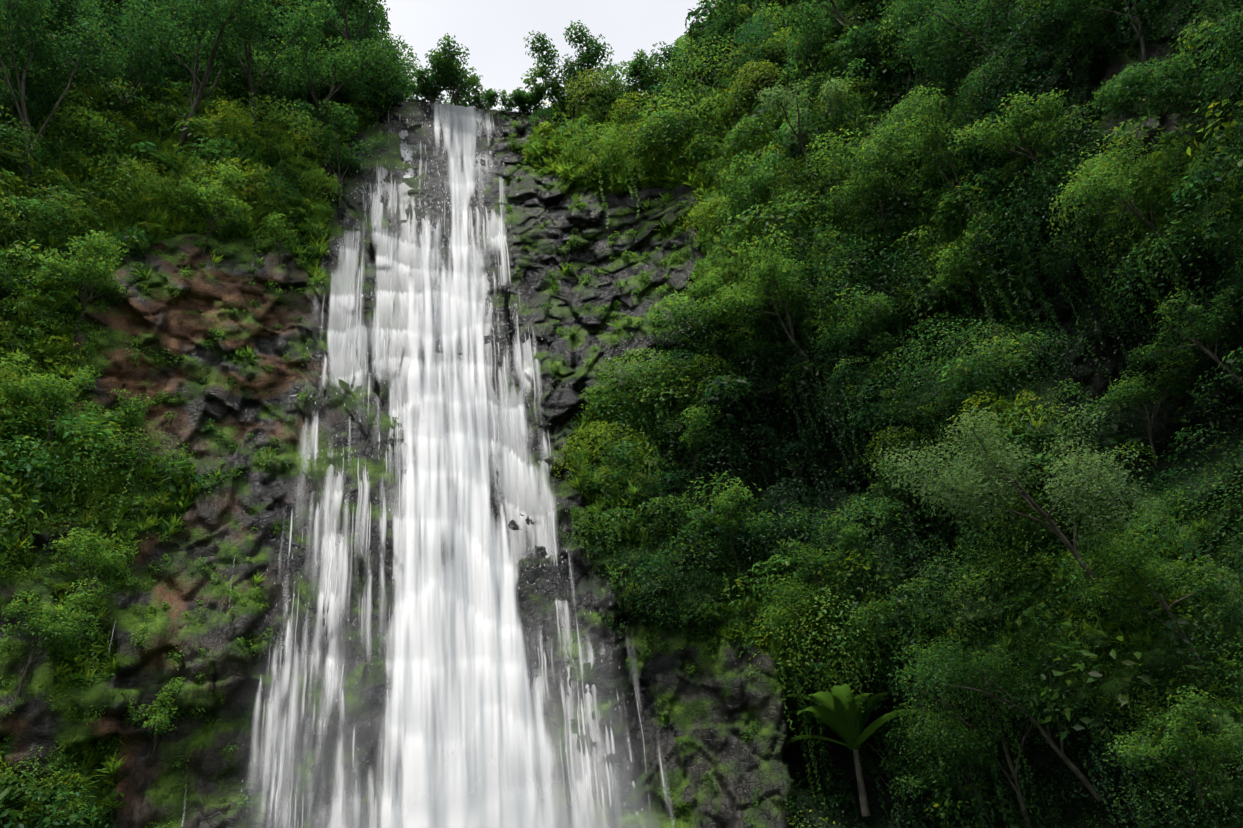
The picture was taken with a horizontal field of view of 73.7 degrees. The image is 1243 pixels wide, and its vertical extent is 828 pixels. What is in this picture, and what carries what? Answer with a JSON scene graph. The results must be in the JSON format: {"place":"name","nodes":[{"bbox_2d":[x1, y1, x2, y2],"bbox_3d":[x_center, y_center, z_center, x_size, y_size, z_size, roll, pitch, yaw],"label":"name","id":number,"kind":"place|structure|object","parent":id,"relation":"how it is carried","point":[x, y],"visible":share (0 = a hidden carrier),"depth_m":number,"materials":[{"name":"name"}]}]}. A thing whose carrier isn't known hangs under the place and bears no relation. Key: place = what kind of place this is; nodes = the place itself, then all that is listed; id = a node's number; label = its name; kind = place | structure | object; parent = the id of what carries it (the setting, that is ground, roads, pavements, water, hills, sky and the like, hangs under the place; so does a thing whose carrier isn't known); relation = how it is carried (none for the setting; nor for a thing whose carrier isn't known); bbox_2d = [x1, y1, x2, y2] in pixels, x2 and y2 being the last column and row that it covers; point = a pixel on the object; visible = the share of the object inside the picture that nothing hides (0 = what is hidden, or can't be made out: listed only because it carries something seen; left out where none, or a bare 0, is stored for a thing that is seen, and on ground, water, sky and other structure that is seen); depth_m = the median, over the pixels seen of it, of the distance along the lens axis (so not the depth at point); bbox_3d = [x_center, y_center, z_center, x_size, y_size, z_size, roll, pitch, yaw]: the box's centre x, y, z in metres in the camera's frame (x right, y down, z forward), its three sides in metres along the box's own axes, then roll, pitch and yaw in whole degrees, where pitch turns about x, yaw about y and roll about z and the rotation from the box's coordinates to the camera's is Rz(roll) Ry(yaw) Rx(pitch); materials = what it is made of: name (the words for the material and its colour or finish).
{"place":"outdoors","nodes":[
{"label":"outdoors","id":0,"kind":"place"},
{"bbox_2d":[369,0,722,112],"label":"sky","id":1,"kind":"structure","parent":0,"point":[493,32],"materials":[{"name":"white"}]},
{"bbox_2d":[0,0,1242,827],"bbox_3d":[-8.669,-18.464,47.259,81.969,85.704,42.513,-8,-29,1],"label":"cliff rock","id":2,"kind":"object","parent":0,"point":[711,705],"visible":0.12,"depth_m":39.83,"materials":[{"name":"grey stone"}]},
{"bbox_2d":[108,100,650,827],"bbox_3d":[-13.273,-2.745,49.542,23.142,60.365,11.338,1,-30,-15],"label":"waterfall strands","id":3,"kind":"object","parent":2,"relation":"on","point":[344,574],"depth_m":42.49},
{"bbox_2d":[228,95,670,827],"bbox_3d":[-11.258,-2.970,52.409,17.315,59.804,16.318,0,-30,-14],"label":"waterfall spray","id":4,"kind":"object","parent":2,"relation":"on","point":[435,385],"depth_m":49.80,"materials":[{"name":"white liquid"}]},
{"bbox_2d":[235,102,677,827],"bbox_3d":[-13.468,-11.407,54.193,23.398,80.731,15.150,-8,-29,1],"label":"waterfall water","id":5,"kind":"structure","parent":2,"relation":"on","point":[479,592],"depth_m":40.60,"materials":[{"name":"white liquid"}]},
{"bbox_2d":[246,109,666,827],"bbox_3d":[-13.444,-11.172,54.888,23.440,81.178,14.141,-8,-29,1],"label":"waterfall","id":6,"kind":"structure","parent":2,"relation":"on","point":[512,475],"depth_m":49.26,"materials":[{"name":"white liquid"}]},
{"bbox_2d":[0,0,1242,827],"bbox_3d":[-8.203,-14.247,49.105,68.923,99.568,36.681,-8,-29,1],"label":"trees","id":7,"kind":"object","parent":2,"relation":"on","point":[600,138],"depth_m":41.50,"materials":[{"name":"green plant"}]},
{"bbox_2d":[782,684,933,749],"bbox_3d":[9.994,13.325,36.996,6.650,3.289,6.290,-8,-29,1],"label":"fronds","id":8,"kind":"object","parent":2,"relation":"on","point":[847,726],"visible":0.77,"depth_m":36.06,"materials":[{"name":"green plant"}]}
]}

